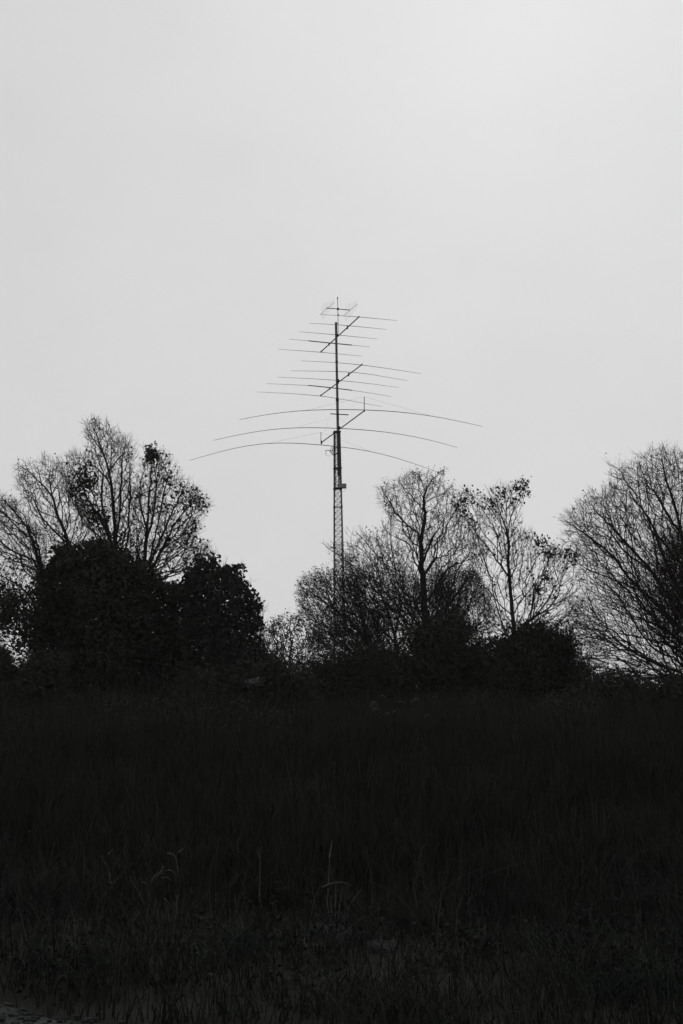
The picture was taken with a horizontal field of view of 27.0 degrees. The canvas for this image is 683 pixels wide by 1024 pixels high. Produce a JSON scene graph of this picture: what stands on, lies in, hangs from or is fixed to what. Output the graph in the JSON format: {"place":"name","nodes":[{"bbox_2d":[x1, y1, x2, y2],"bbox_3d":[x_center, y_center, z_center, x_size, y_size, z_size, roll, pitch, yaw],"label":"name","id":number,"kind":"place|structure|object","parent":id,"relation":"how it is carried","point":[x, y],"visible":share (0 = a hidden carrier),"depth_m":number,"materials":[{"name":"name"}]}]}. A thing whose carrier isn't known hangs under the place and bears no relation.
{"place":"outdoors","nodes":[
{"label":"outdoors","id":0,"kind":"place"},
{"bbox_2d":[0,1002,125,1023],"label":"gravel track","id":1,"kind":"structure","parent":0,"point":[9,1019],"depth_m":7.51,"materials":[{"name":"grey gravel"}]},
{"bbox_2d":[0,724,682,1023],"bbox_3d":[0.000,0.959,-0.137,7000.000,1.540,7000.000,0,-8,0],"label":"ground","id":2,"kind":"structure","parent":0,"point":[29,1003],"depth_m":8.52,"materials":[{"name":"black plant"}]},
{"bbox_2d":[0,639,19,695],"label":"shrub","id":3,"kind":"object","parent":2,"relation":"on","point":[6,658],"visible":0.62,"depth_m":34.28,"materials":[{"name":"black plant"}]},
{"bbox_2d":[0,490,51,591],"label":"bare tree","id":4,"kind":"object","parent":2,"relation":"on","point":[34,549],"visible":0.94,"depth_m":39.74,"materials":[{"name":"black plant"}]},
{"bbox_2d":[0,552,59,659],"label":"leafy tree","id":5,"kind":"object","parent":2,"relation":"on","point":[12,603],"visible":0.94,"depth_m":36.32,"materials":[{"name":"black plant"}]},
{"bbox_2d":[0,644,83,716],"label":"shrub","id":6,"kind":"object","parent":2,"relation":"on","point":[51,673],"visible":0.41,"depth_m":33.91,"materials":[{"name":"black plant"}]},
{"bbox_2d":[10,447,99,577],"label":"bare tree","id":7,"kind":"object","parent":2,"relation":"on","point":[65,538],"visible":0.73,"depth_m":43.20,"materials":[{"name":"black plant"}]},
{"bbox_2d":[53,413,142,551],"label":"bare tree","id":8,"kind":"object","parent":2,"relation":"on","point":[96,517],"visible":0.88,"depth_m":41.13,"materials":[{"name":"black plant"}]},
{"bbox_2d":[24,535,195,705],"bbox_3d":[-6.139,3.291,37.795,5.132,5.619,4.962,0,-8,0],"label":"leafy tree","id":9,"kind":"object","parent":2,"relation":"on","point":[137,614],"visible":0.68,"depth_m":36.72,"materials":[{"name":"black plant"}]},
{"bbox_2d":[101,849,120,885],"bbox_3d":[-1.912,3.021,11.791,0.175,0.452,0.061,0,-8,0],"label":"dead weed","id":10,"kind":"object","parent":2,"relation":"on","point":[108,869],"visible":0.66,"depth_m":11.81,"materials":[{"name":"plant"}]},
{"bbox_2d":[129,848,183,909],"bbox_3d":[-1.460,2.922,11.199,0.441,0.548,0.062,0,-8,0],"label":"dead weed","id":11,"kind":"object","parent":2,"relation":"on","point":[158,873],"visible":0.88,"depth_m":11.21,"materials":[{"name":"plant"}]},
{"bbox_2d":[124,441,217,582],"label":"bare tree","id":12,"kind":"object","parent":2,"relation":"on","point":[151,455],"visible":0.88,"depth_m":40.02,"materials":[{"name":"black plant"}]},
{"bbox_2d":[172,544,278,701],"bbox_3d":[-2.843,3.290,36.194,3.093,4.972,3.949,0,-8,0],"label":"evergreen tree","id":13,"kind":"object","parent":2,"relation":"on","point":[210,621],"visible":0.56,"depth_m":35.24,"materials":[{"name":"black plant"}]},
{"bbox_2d":[170,646,327,714],"bbox_3d":[-2.283,4.528,34.316,4.278,2.578,3.748,0,-8,0],"label":"shrub","id":14,"kind":"object","parent":2,"relation":"on","point":[219,681],"visible":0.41,"depth_m":33.55,"materials":[{"name":"black plant"}]},
{"bbox_2d":[238,850,290,919],"bbox_3d":[-0.603,2.938,11.197,0.466,0.588,0.060,0,-8,0],"label":"dry stem","id":15,"kind":"object","parent":2,"relation":"on","point":[259,890],"visible":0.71,"depth_m":11.21,"materials":[{"name":"plant"}]},
{"bbox_2d":[259,607,339,677],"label":"shrub","id":16,"kind":"object","parent":2,"relation":"on","point":[304,646],"visible":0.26,"depth_m":45.51,"materials":[{"name":"black plant"}]},
{"bbox_2d":[299,322,348,654],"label":"lattice tower","id":17,"kind":"structure","parent":2,"relation":"on","point":[340,485],"depth_m":91.17,"materials":[{"name":"metal"}]},
{"bbox_2d":[192,397,482,471],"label":"beam antenna","id":18,"kind":"object","parent":17,"relation":"attached to","point":[339,427],"visible":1,"depth_m":91.58,"materials":[{"name":"metal"}]},
{"bbox_2d":[321,297,355,332],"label":"twin antenna","id":19,"kind":"object","parent":17,"relation":"attached to","point":[341,309],"visible":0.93,"depth_m":92.62,"materials":[{"name":"metal"}]},
{"bbox_2d":[281,314,396,355],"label":"beam antenna","id":20,"kind":"object","parent":17,"relation":"attached to","point":[337,335],"visible":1,"depth_m":93.14,"materials":[{"name":"metal"}]},
{"bbox_2d":[266,361,420,406],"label":"beam antenna","id":21,"kind":"object","parent":17,"relation":"attached to","point":[338,380],"visible":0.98,"depth_m":92.90,"materials":[{"name":"metal"}]},
{"bbox_2d":[327,843,331,902],"bbox_3d":[-0.105,3.141,12.294,0.025,0.600,0.053,-7,-11,40],"label":"dry stem","id":22,"kind":"object","parent":2,"relation":"on","point":[328,873],"visible":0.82,"depth_m":12.28,"materials":[{"name":"plant"}]},
{"bbox_2d":[0,675,682,945],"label":"weed bank","id":23,"kind":"structure","parent":2,"relation":"on","point":[440,743],"depth_m":16.82,"materials":[{"name":"black plant"}]},
{"bbox_2d":[244,677,269,688],"bbox_3d":[-1.996,4.054,33.733,0.648,0.290,0.614,8,-11,-44],"label":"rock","id":24,"kind":"object","parent":23,"relation":"on","point":[247,683],"visible":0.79,"depth_m":33.51,"materials":[{"name":"stone"}]},
{"bbox_2d":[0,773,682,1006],"bbox_3d":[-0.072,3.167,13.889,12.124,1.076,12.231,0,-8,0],"label":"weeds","id":25,"kind":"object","parent":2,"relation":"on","point":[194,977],"visible":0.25,"depth_m":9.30,"materials":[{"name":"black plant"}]},
{"bbox_2d":[0,626,682,747],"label":"dead stalks","id":26,"kind":"object","parent":2,"relation":"on","point":[279,662],"visible":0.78,"depth_m":29.58,"materials":[{"name":"black plant"}]},
{"bbox_2d":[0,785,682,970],"bbox_3d":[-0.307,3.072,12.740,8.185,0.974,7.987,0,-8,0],"label":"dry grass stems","id":27,"kind":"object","parent":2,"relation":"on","point":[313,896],"visible":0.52,"depth_m":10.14,"materials":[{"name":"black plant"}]},
{"bbox_2d":[322,882,361,924],"bbox_3d":[0.007,3.085,11.176,0.320,0.350,0.066,0,-8,0],"label":"grass tuft","id":28,"kind":"object","parent":2,"relation":"on","point":[335,898],"visible":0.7,"depth_m":11.19,"materials":[{"name":"plant"}]},
{"bbox_2d":[291,560,394,660],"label":"bare tree","id":29,"kind":"object","parent":2,"relation":"on","point":[358,635],"visible":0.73,"depth_m":49.30,"materials":[{"name":"black plant"}]},
{"bbox_2d":[302,638,398,715],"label":"shrub","id":30,"kind":"object","parent":2,"relation":"on","point":[361,665],"visible":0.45,"depth_m":41.02,"materials":[{"name":"black plant"}]},
{"bbox_2d":[354,940,403,953],"bbox_3d":[0.255,3.034,9.775,0.368,0.177,0.273,0,-8,0],"label":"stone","id":31,"kind":"object","parent":2,"relation":"on","point":[376,945],"visible":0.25,"depth_m":9.71,"materials":[{"name":"grey stone"}]},
{"bbox_2d":[337,551,427,649],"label":"bare tree","id":32,"kind":"object","parent":2,"relation":"on","point":[387,592],"visible":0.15,"depth_m":52.79,"materials":[{"name":"black plant"}]},
{"bbox_2d":[323,465,496,667],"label":"bare tree","id":33,"kind":"object","parent":2,"relation":"on","point":[423,601],"visible":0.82,"depth_m":49.76,"materials":[{"name":"black plant"}]},
{"bbox_2d":[364,602,493,711],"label":"shrub","id":34,"kind":"object","parent":2,"relation":"on","point":[425,647],"visible":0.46,"depth_m":41.60,"materials":[{"name":"black plant"}]},
{"bbox_2d":[430,562,499,644],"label":"bare tree","id":35,"kind":"object","parent":2,"relation":"on","point":[473,615],"visible":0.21,"depth_m":52.61,"materials":[{"name":"black plant"}]},
{"bbox_2d":[450,476,550,636],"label":"bare tree","id":36,"kind":"object","parent":2,"relation":"on","point":[508,573],"visible":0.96,"depth_m":47.12,"materials":[{"name":"black plant"}]},
{"bbox_2d":[463,611,608,711],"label":"shrub","id":37,"kind":"object","parent":2,"relation":"on","point":[559,665],"visible":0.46,"depth_m":40.77,"materials":[{"name":"black plant"}]},
{"bbox_2d":[513,537,587,657],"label":"sapling","id":38,"kind":"object","parent":2,"relation":"on","point":[547,555],"visible":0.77,"depth_m":43.92,"materials":[{"name":"black plant"}]},
{"bbox_2d":[554,440,682,689],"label":"bare tree","id":39,"kind":"object","parent":2,"relation":"on","point":[670,596],"visible":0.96,"depth_m":37.43,"materials":[{"name":"black plant"}]},
{"bbox_2d":[569,658,682,726],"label":"shrub","id":40,"kind":"object","parent":2,"relation":"on","point":[612,684],"visible":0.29,"depth_m":34.95,"materials":[{"name":"black plant"}]},
{"bbox_2d":[0,0,682,686],"label":"sky","id":41,"kind":"structure","parent":0,"point":[187,186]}
]}

